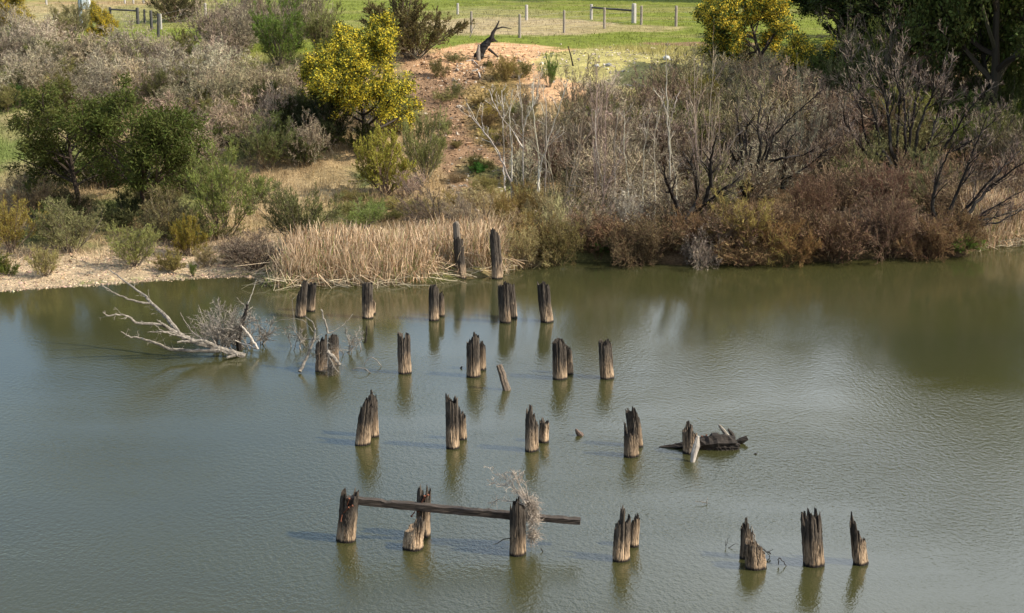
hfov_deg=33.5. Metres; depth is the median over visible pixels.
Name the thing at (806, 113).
dry shrub
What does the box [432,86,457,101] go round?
shrub
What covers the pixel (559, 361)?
wooden piling
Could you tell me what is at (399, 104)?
shrub
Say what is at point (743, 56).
dry shrub
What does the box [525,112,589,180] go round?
dry shrub
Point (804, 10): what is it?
evergreen tree
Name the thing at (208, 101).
shrub
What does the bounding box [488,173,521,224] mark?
dry shrub
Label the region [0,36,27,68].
dry shrub
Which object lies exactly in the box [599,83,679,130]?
dry shrub
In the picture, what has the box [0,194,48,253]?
shrub
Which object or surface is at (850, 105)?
dry shrub
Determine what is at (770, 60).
dry shrub
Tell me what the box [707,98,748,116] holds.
dry shrub
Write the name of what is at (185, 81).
dry shrub
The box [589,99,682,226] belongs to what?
bare sapling
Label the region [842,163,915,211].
dry shrub
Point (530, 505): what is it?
brush tangle
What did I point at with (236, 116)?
shrub
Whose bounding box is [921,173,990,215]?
dry shrub
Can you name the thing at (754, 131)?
dry shrub
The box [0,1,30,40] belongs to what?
dry shrub
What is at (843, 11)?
evergreen tree
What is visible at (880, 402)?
water
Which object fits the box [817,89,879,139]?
dry shrub
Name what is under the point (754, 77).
dry shrub
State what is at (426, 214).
bare shrub
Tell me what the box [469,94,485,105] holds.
shrub
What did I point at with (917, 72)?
dry shrub
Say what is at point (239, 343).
drift stake
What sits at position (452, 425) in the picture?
wooden piling
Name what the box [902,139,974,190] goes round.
dry shrub
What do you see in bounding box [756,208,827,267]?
dry shrub
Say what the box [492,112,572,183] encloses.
dry shrub
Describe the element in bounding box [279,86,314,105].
shrub
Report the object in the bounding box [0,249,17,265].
shrub
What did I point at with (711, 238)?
dry shrub
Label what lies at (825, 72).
shrub
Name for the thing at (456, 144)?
shrub
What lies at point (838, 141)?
dry shrub
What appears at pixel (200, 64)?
dry shrub
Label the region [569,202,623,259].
dry shrub
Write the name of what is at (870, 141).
dry shrub
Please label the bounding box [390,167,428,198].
shrub
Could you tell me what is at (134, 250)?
shrub
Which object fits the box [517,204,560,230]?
dry shrub
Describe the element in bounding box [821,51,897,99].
shrub
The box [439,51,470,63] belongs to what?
shrub
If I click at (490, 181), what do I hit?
shrub
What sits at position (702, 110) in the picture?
shrub
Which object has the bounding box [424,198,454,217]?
dry shrub
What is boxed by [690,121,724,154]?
shrub
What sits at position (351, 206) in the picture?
shrub
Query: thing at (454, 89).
shrub
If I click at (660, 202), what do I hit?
dry shrub
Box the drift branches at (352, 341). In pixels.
[327,327,364,353]
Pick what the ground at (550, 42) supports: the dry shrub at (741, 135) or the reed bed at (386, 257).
the dry shrub at (741, 135)
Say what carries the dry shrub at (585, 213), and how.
on the ground at (550, 42)
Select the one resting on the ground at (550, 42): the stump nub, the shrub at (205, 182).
the shrub at (205, 182)
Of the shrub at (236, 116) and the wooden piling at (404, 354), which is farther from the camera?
the shrub at (236, 116)
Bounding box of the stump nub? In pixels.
[575,428,583,435]
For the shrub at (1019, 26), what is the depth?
82.81 m
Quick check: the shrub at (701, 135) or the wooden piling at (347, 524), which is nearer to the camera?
the wooden piling at (347, 524)
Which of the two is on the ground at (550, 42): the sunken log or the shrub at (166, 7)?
the shrub at (166, 7)
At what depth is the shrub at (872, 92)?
73.64 m
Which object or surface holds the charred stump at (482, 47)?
on the ground at (550, 42)
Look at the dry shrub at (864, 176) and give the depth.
63.87 m
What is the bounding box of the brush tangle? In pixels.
[484,466,547,551]
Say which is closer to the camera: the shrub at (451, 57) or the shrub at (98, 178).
the shrub at (98, 178)
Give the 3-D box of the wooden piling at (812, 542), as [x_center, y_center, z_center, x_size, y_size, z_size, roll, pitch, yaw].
[5.650,4.651,32.090,0.493,1.798,0.460,0,14,0]
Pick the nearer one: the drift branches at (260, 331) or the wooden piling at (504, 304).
the drift branches at (260, 331)
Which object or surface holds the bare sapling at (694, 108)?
on the ground at (550, 42)
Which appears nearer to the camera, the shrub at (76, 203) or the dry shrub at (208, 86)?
the shrub at (76, 203)
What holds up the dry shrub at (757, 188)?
on the ground at (550, 42)
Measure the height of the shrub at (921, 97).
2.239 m
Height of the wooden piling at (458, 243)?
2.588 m
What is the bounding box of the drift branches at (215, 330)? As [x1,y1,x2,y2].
[185,296,258,350]
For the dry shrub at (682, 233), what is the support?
on the ground at (550, 42)
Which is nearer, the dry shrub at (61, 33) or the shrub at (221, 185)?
the shrub at (221, 185)
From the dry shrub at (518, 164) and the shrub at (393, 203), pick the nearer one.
the shrub at (393, 203)
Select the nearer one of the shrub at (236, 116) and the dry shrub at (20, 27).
the shrub at (236, 116)
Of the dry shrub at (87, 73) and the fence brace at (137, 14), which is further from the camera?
the fence brace at (137, 14)
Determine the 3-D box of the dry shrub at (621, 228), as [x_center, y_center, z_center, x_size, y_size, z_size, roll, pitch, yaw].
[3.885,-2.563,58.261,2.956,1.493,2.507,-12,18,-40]
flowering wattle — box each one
[0,0,43,35]
[79,0,120,43]
[293,6,425,135]
[684,0,841,81]
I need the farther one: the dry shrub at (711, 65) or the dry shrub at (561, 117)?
the dry shrub at (711, 65)
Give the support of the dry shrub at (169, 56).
on the ground at (550, 42)
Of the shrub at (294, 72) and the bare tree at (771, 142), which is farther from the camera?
the shrub at (294, 72)
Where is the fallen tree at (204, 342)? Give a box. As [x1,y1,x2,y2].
[100,269,245,358]
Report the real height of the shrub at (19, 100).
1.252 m
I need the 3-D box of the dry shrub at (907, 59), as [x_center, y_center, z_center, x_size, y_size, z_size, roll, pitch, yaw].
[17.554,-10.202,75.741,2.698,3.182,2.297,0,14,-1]
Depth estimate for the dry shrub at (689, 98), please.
72.61 m
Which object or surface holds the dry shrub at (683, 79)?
on the ground at (550, 42)
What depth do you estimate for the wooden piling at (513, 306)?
50.25 m
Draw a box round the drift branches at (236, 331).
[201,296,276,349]
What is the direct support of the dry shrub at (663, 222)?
on the ground at (550, 42)
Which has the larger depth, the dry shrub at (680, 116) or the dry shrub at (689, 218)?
the dry shrub at (680, 116)
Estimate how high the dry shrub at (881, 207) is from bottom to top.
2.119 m
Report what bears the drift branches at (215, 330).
on the water
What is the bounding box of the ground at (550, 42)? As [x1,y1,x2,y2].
[0,0,1022,290]
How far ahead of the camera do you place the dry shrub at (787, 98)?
72.80 m
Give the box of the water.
[0,244,1023,612]
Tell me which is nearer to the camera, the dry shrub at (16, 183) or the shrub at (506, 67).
the dry shrub at (16, 183)
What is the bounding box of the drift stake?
[235,280,258,350]
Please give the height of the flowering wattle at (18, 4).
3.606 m
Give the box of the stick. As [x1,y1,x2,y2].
[751,525,772,556]
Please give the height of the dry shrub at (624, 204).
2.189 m
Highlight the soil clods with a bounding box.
[220,39,631,222]
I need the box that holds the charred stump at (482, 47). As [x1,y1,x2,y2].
[474,21,511,60]
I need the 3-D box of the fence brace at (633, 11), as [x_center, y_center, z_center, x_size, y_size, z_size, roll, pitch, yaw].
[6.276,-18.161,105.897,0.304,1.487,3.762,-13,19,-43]
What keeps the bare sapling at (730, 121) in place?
on the ground at (550, 42)
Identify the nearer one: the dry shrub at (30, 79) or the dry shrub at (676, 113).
the dry shrub at (676, 113)
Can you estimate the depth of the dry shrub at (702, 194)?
60.73 m
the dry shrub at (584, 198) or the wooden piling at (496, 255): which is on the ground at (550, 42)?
the dry shrub at (584, 198)
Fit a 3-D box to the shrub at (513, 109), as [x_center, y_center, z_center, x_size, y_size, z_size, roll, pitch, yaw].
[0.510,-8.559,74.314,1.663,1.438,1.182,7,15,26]
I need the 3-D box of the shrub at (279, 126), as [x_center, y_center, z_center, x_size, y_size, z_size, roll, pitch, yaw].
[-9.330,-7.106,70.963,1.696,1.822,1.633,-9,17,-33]
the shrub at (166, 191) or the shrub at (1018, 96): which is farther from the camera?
the shrub at (1018, 96)
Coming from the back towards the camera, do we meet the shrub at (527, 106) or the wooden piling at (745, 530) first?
the shrub at (527, 106)
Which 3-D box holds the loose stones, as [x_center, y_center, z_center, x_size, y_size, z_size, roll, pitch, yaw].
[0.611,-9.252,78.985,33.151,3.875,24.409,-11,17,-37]
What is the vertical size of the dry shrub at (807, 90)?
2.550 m
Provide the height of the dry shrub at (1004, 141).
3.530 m
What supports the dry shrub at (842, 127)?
on the ground at (550, 42)
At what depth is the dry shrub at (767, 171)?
64.92 m
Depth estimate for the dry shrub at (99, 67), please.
79.52 m
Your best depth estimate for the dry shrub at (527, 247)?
56.62 m
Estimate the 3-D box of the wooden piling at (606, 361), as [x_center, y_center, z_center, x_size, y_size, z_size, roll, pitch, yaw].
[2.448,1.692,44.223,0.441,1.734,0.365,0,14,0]
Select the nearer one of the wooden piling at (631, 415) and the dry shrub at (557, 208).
the wooden piling at (631, 415)
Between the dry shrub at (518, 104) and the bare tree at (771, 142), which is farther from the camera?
the dry shrub at (518, 104)
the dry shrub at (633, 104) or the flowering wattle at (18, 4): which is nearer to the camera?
the dry shrub at (633, 104)
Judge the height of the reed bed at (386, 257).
2.168 m
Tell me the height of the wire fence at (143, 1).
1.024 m
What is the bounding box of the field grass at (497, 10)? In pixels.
[3,0,831,55]
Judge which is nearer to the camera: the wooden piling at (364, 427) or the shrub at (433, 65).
the wooden piling at (364, 427)
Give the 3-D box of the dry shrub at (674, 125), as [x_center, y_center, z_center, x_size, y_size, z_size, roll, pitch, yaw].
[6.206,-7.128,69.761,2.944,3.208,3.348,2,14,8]
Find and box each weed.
[468,162,487,173]
[483,59,493,66]
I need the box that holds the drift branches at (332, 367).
[275,297,364,376]
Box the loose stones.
[271,44,699,210]
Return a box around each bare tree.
[656,129,749,223]
[704,68,841,196]
[824,4,1009,174]
[930,96,1023,232]
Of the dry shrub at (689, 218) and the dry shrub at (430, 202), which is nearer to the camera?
the dry shrub at (689, 218)
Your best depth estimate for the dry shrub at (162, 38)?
83.82 m
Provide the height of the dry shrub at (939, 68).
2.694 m
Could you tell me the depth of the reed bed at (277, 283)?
54.38 m
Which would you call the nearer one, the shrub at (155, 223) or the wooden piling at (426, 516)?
the wooden piling at (426, 516)
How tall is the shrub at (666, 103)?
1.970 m
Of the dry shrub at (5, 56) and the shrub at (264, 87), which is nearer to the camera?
the shrub at (264, 87)
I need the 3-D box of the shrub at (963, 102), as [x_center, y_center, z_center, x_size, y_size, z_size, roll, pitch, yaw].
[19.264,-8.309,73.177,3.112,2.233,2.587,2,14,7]
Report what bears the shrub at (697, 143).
on the ground at (550, 42)
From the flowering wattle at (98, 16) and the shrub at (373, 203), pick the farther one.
the flowering wattle at (98, 16)
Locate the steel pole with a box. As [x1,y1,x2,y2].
[78,0,89,22]
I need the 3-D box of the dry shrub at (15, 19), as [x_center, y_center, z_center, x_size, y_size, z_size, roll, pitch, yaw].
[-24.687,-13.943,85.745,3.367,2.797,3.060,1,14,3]
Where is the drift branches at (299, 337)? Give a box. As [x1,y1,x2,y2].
[281,324,321,349]
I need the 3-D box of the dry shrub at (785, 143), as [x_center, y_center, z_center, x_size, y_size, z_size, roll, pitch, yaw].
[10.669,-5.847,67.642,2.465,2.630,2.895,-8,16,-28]
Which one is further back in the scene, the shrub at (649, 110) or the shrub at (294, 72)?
the shrub at (294, 72)
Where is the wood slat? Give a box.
[690,436,699,462]
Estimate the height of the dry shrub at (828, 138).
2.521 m
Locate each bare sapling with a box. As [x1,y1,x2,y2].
[459,67,572,217]
[523,94,602,217]
[587,48,629,216]
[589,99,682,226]
[653,42,680,213]
[683,22,742,210]
[692,76,752,193]
[790,52,822,185]
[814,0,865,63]
[849,22,888,68]
[856,7,905,70]
[882,0,914,50]
[883,13,915,67]
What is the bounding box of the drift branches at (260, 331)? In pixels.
[254,317,280,343]
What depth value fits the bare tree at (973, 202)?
59.24 m
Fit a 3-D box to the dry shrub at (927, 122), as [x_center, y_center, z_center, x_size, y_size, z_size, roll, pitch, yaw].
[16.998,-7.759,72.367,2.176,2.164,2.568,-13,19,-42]
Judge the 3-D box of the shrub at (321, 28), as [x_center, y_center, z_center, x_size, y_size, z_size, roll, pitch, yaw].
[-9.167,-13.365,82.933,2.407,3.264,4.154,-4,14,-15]
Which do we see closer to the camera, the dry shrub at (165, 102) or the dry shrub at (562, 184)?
the dry shrub at (562, 184)
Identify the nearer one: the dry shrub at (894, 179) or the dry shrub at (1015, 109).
the dry shrub at (894, 179)
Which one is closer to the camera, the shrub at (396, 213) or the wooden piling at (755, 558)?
the wooden piling at (755, 558)
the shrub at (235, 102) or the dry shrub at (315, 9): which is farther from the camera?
the dry shrub at (315, 9)
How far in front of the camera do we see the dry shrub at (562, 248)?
56.91 m
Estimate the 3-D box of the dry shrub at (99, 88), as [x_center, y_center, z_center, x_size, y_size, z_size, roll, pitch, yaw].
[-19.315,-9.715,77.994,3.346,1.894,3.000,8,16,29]
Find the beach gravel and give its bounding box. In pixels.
[0,239,276,291]
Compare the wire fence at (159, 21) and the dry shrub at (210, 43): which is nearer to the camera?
the dry shrub at (210, 43)
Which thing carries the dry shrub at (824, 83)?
on the ground at (550, 42)
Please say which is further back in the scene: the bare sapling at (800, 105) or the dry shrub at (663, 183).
the bare sapling at (800, 105)
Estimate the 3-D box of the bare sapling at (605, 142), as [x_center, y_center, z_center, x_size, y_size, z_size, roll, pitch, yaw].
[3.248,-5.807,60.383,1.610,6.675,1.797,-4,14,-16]
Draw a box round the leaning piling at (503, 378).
[496,364,510,390]
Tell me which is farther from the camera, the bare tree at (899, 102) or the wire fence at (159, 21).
the wire fence at (159, 21)
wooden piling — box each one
[295,280,307,317]
[306,282,315,311]
[315,334,327,371]
[328,334,338,366]
[336,488,358,542]
[355,396,373,445]
[362,282,373,318]
[369,390,378,437]
[373,300,375,314]
[397,331,411,374]
[402,516,424,551]
[416,484,430,537]
[429,284,438,320]
[439,291,444,316]
[445,392,459,449]
[453,221,466,278]
[458,407,466,440]
[466,332,480,377]
[480,341,485,370]
[489,228,502,278]
[498,281,510,323]
[509,283,516,317]
[509,496,525,556]
[525,404,538,452]
[537,280,553,322]
[539,418,548,443]
[552,337,566,379]
[565,344,573,374]
[598,339,613,379]
[612,505,630,562]
[624,418,638,457]
[625,406,642,447]
[630,513,639,547]
[682,421,697,454]
[739,517,753,559]
[744,538,766,570]
[800,507,824,567]
[849,511,868,565]
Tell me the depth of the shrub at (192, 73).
79.00 m
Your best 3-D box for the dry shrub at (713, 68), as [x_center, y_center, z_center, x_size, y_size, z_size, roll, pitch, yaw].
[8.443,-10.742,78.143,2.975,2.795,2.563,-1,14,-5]
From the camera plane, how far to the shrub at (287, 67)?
81.33 m
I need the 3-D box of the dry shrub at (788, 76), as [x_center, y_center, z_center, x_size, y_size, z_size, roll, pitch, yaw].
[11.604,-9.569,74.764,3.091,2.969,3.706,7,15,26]
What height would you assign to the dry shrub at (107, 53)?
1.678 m
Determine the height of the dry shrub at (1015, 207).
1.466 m
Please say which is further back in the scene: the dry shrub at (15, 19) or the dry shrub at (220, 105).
the dry shrub at (15, 19)
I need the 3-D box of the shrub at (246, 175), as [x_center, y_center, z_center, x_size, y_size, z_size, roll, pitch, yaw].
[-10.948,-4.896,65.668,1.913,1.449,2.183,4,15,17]
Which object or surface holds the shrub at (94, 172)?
on the ground at (550, 42)
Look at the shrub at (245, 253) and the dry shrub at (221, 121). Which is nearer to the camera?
the shrub at (245, 253)
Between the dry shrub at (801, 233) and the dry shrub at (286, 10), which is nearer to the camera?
the dry shrub at (801, 233)
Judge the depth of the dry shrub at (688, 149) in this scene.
65.24 m
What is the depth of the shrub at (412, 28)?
82.71 m
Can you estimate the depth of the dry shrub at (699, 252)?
57.04 m
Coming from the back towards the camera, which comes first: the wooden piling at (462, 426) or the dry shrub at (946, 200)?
the dry shrub at (946, 200)
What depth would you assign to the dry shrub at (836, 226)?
57.69 m
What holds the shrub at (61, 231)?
on the ground at (550, 42)
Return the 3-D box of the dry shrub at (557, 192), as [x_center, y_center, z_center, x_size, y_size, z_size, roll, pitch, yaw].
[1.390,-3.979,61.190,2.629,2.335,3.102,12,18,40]
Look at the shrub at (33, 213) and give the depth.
59.14 m
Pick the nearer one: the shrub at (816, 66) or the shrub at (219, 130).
the shrub at (219, 130)
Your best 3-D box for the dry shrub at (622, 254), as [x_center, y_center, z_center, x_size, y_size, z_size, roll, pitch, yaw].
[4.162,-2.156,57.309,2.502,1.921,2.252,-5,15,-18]
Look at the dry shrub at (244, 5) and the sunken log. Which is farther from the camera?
the dry shrub at (244, 5)
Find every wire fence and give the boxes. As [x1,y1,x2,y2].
[30,3,206,36]
[45,0,144,4]
[457,3,527,19]
[470,6,709,37]
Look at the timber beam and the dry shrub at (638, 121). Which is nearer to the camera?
the timber beam
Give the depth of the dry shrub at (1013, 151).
68.91 m
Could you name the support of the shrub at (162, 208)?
on the ground at (550, 42)
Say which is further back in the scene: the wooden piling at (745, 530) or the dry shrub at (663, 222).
the dry shrub at (663, 222)
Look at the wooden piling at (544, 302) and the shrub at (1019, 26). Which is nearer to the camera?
the wooden piling at (544, 302)
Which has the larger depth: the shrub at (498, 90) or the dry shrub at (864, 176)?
the shrub at (498, 90)
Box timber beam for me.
[346,494,580,524]
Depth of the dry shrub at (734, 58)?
77.97 m
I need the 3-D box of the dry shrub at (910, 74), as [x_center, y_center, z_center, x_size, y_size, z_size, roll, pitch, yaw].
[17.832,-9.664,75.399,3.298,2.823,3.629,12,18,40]
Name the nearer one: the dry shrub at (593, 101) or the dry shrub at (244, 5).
the dry shrub at (593, 101)
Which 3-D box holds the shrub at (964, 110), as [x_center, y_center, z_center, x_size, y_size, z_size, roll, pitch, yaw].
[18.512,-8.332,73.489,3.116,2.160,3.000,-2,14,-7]
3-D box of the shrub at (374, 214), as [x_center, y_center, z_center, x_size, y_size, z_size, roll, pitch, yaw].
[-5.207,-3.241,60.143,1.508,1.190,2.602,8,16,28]
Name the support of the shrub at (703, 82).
on the ground at (550, 42)
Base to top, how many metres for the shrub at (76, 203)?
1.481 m
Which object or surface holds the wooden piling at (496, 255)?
in the water
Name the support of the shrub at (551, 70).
on the ground at (550, 42)
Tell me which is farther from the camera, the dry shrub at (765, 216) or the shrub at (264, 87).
the shrub at (264, 87)
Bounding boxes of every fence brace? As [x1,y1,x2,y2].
[109,7,139,23]
[590,3,635,22]
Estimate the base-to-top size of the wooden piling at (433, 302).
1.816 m
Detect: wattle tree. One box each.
[1,75,145,202]
[51,72,220,221]
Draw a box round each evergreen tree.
[781,0,843,36]
[804,0,932,39]
[842,0,971,62]
[896,0,1023,130]
[966,0,1023,84]
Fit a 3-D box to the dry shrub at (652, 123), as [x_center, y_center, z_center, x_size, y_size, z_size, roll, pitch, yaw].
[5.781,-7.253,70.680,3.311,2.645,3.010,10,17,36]
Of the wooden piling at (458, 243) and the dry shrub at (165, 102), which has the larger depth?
the dry shrub at (165, 102)
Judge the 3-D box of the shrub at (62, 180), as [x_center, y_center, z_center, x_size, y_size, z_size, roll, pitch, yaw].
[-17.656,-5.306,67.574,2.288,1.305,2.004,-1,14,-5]
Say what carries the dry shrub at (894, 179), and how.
on the ground at (550, 42)
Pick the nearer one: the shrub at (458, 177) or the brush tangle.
the brush tangle
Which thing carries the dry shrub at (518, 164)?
on the ground at (550, 42)
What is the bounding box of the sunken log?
[659,424,747,450]
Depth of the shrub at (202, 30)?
84.44 m
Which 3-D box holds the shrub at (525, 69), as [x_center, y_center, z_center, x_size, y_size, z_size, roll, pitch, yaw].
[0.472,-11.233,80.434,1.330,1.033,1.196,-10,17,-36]
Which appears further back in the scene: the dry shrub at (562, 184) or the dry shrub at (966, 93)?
the dry shrub at (966, 93)
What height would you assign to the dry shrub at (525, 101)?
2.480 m
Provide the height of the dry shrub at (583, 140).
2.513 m
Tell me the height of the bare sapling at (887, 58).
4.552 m
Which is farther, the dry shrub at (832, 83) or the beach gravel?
the dry shrub at (832, 83)
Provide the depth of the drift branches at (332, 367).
44.66 m
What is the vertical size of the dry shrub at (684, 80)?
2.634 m
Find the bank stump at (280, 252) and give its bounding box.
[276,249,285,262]
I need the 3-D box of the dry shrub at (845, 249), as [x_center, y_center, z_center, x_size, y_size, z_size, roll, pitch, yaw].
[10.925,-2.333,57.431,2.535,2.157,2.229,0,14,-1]
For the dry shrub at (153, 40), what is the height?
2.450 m
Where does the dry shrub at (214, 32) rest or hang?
on the ground at (550, 42)
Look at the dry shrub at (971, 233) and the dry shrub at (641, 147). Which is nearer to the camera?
the dry shrub at (971, 233)
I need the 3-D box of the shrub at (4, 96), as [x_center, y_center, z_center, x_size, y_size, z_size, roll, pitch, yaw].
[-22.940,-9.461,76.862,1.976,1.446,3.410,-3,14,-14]
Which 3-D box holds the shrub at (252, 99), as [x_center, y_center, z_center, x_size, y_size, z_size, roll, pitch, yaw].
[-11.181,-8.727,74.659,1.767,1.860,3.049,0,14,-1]
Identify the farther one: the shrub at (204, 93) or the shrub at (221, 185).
the shrub at (204, 93)
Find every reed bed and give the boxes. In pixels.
[241,243,321,292]
[245,206,531,290]
[940,181,1023,250]
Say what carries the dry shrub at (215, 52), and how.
on the ground at (550, 42)
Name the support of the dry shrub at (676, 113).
on the ground at (550, 42)
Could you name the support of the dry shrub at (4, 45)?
on the ground at (550, 42)
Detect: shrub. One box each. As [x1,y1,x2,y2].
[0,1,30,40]
[0,1,44,54]
[0,25,26,61]
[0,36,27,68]
[0,47,58,70]
[0,66,29,94]
[0,68,13,90]
[0,81,25,111]
[0,82,40,109]
[0,176,65,217]
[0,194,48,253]
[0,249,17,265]
[0,254,20,274]
[1,3,59,47]
[2,47,45,91]
[4,163,56,195]
[5,28,63,59]
[6,32,62,72]
[9,15,68,55]
[11,51,75,85]
[14,167,84,197]
[23,36,65,60]
[23,241,63,276]
[27,204,88,238]
[28,28,102,69]
[29,14,77,42]
[31,194,87,225]
[34,195,106,254]
[37,186,93,220]
[42,62,86,92]
[43,57,86,85]
[46,0,90,35]
[48,74,79,107]
[48,160,90,187]
[56,23,119,71]
[61,73,135,105]
[64,51,129,87]
[67,34,101,64]
[75,139,142,187]
[75,159,108,182]
[82,43,131,90]
[84,41,157,67]
[93,190,142,227]
[95,13,167,65]
[98,205,147,228]
[104,51,157,99]
[104,219,164,268]
[115,27,179,67]
[120,179,162,206]
[129,59,156,91]
[130,30,175,61]
[130,57,183,101]
[132,205,177,241]
[133,176,183,210]
[136,47,196,89]
[139,184,199,241]
[140,66,180,105]
[140,88,201,118]
[143,0,204,22]
[145,47,197,92]
[145,65,221,94]
[146,31,208,67]
[149,74,204,117]
[151,151,213,192]
[151,245,186,271]
[152,24,198,59]
[165,212,207,244]
[166,54,204,93]
[168,213,209,256]
[171,66,220,114]
[175,0,241,46]
[176,32,245,70]
[176,135,276,238]
[176,195,214,223]
[179,36,227,70]
[182,79,213,110]
[182,214,206,234]
[183,89,244,110]
[184,35,254,88]
[184,44,224,87]
[187,112,242,145]
[187,261,196,275]
[188,119,230,160]
[191,62,239,97]
[191,89,243,136]
[191,169,214,195]
[191,243,225,267]
[192,14,252,63]
[196,4,268,47]
[198,98,256,120]
[198,104,261,145]
[199,223,257,239]
[200,160,257,194]
[201,16,234,57]
[204,4,258,59]
[208,0,254,30]
[209,59,251,100]
[210,0,274,46]
[211,103,262,138]
[213,228,267,262]
[218,227,283,270]
[219,87,267,121]
[221,108,303,171]
[224,51,297,90]
[225,106,278,151]
[228,58,301,95]
[230,0,288,22]
[230,112,258,145]
[237,90,273,112]
[238,173,282,202]
[241,64,305,91]
[242,80,279,108]
[243,77,286,111]
[245,111,290,137]
[245,178,346,239]
[247,83,304,118]
[248,0,308,70]
[253,0,310,40]
[259,75,297,102]
[261,97,309,132]
[268,60,299,76]
[272,115,309,154]
[275,0,334,37]
[278,131,328,167]
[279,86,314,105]
[279,95,304,124]
[280,107,335,166]
[285,63,303,83]
[289,131,347,149]
[292,91,353,150]
[293,87,324,113]
[301,1,346,48]
[330,196,389,230]
[330,200,377,211]
[335,119,382,153]
[336,186,356,202]
[336,203,366,215]
[348,121,416,194]
[349,191,377,200]
[358,0,474,59]
[358,205,411,221]
[360,196,387,210]
[383,194,409,210]
[389,163,468,225]
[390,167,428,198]
[392,77,417,119]
[397,103,451,184]
[406,191,426,213]
[407,188,440,208]
[414,203,445,216]
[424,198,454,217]
[426,56,453,77]
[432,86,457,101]
[433,183,495,226]
[434,190,464,204]
[436,117,457,129]
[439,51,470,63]
[440,170,468,182]
[442,77,467,98]
[449,139,464,147]
[459,182,498,209]
[465,152,483,170]
[468,172,503,193]
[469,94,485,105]
[474,100,506,119]
[477,112,495,127]
[477,124,522,144]
[482,159,496,170]
[483,202,522,234]
[484,77,545,134]
[484,79,510,107]
[485,51,519,80]
[487,94,579,140]
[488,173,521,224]
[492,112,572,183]
[498,171,544,231]
[504,139,549,186]
[504,206,552,270]
[506,99,536,120]
[506,166,588,214]
[508,208,556,253]
[510,100,539,115]
[512,57,538,78]
[512,171,557,227]
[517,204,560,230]
[520,182,568,223]
[523,102,600,163]
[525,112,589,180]
[526,148,607,203]
[527,211,586,267]
[532,93,591,136]
[533,186,593,246]
[533,196,563,264]
[534,170,621,224]
[537,50,559,86]
[547,87,637,176]
[549,127,598,165]
[552,52,608,125]
[553,75,630,131]
[563,99,629,146]
[563,120,612,172]
[563,128,658,206]
[566,199,618,248]
[567,125,667,174]
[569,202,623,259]
[574,210,661,252]
[576,72,626,101]
[584,100,632,131]
[585,73,640,112]
[585,95,634,124]
[589,119,663,165]
[589,238,620,252]
[591,78,655,127]
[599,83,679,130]
[601,211,678,268]
[603,94,687,165]
[603,175,658,225]
[605,148,649,194]
[608,90,636,108]
[613,121,672,184]
[616,62,688,119]
[617,161,710,223]
[622,206,687,259]
[628,96,675,128]
[632,148,683,196]
[634,105,694,153]
[635,174,731,223]
[637,76,693,115]
[637,96,697,169]
[637,169,687,218]
[640,42,704,111]
[641,96,684,114]
[644,63,736,108]
[644,128,719,180]
[648,97,703,160]
[654,213,720,254]
[656,60,722,91]
[661,104,696,146]
[664,130,740,189]
[665,100,733,139]
[665,194,735,259]
[667,71,738,113]
[670,74,725,112]
[677,43,727,81]
[677,128,706,163]
[677,225,726,269]
[679,82,728,121]
[680,101,730,117]
[682,107,753,160]
[682,151,748,219]
[685,54,742,95]
[685,205,761,254]
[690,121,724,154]
[691,99,764,149]
[691,105,726,149]
[692,197,771,248]
[696,70,722,112]
[698,94,755,167]
[699,112,771,166]
[701,41,772,80]
[702,112,741,167]
[704,172,794,266]
[705,75,738,111]
[706,50,764,80]
[707,62,751,94]
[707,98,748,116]
[712,234,777,266]
[713,82,753,117]
[717,64,778,115]
[718,140,804,198]
[718,144,780,202]
[718,203,788,256]
[719,53,776,93]
[724,74,806,132]
[728,112,777,164]
[729,51,788,103]
[731,80,829,139]
[733,98,804,164]
[739,55,785,99]
[747,130,814,188]
[749,55,822,132]
[751,53,816,110]
[753,65,787,88]
[753,202,798,249]
[755,120,847,178]
[756,51,818,105]
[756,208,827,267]
[758,46,814,89]
[761,134,833,200]
[769,190,829,248]
[773,113,857,187]
[778,87,849,145]
[785,208,833,256]
[786,150,840,224]
[787,127,856,181]
[788,73,845,125]
[795,49,863,86]
[800,207,871,263]
[803,109,865,183]
[803,116,858,173]
[805,71,879,135]
[805,87,870,136]
[806,56,845,101]
[806,71,857,97]
[811,42,866,79]
[811,147,884,212]
[813,194,863,260]
[814,52,867,96]
[815,155,861,186]
[815,160,876,201]
[816,201,884,241]
[817,0,881,46]
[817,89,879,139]
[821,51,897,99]
[826,114,874,162]
[826,156,907,207]
[829,208,892,252]
[831,132,891,187]
[832,16,904,66]
[833,28,882,66]
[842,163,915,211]
[843,74,889,129]
[844,125,897,173]
[849,0,927,60]
[855,157,914,213]
[856,55,891,97]
[856,165,920,264]
[860,194,926,244]
[864,46,912,77]
[867,106,958,164]
[868,82,936,149]
[870,60,935,98]
[874,65,929,108]
[874,85,936,129]
[878,80,941,129]
[883,42,932,87]
[883,107,950,145]
[884,143,945,195]
[893,207,967,262]
[897,4,938,66]
[899,158,973,210]
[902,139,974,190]
[903,159,983,214]
[903,205,960,249]
[908,54,981,97]
[912,56,968,124]
[913,50,986,102]
[913,62,953,108]
[916,93,978,132]
[919,89,968,134]
[921,142,990,184]
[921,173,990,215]
[923,159,1010,196]
[931,88,996,136]
[932,201,993,253]
[933,105,1005,162]
[937,74,1022,117]
[945,101,1023,161]
[947,231,986,252]
[953,123,1023,160]
[955,55,1016,103]
[963,95,1023,177]
[965,89,1023,137]
[966,194,1023,228]
[968,53,1022,84]
[970,164,1023,207]
[979,69,1023,125]
[981,69,1023,99]
[984,146,1023,188]
[999,118,1023,164]
[1001,101,1023,132]
[1002,5,1023,49]
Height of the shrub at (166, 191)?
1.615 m
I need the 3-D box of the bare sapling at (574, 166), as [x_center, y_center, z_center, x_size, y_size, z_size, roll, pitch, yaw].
[1.849,-5.157,60.743,2.067,5.164,2.412,8,16,30]

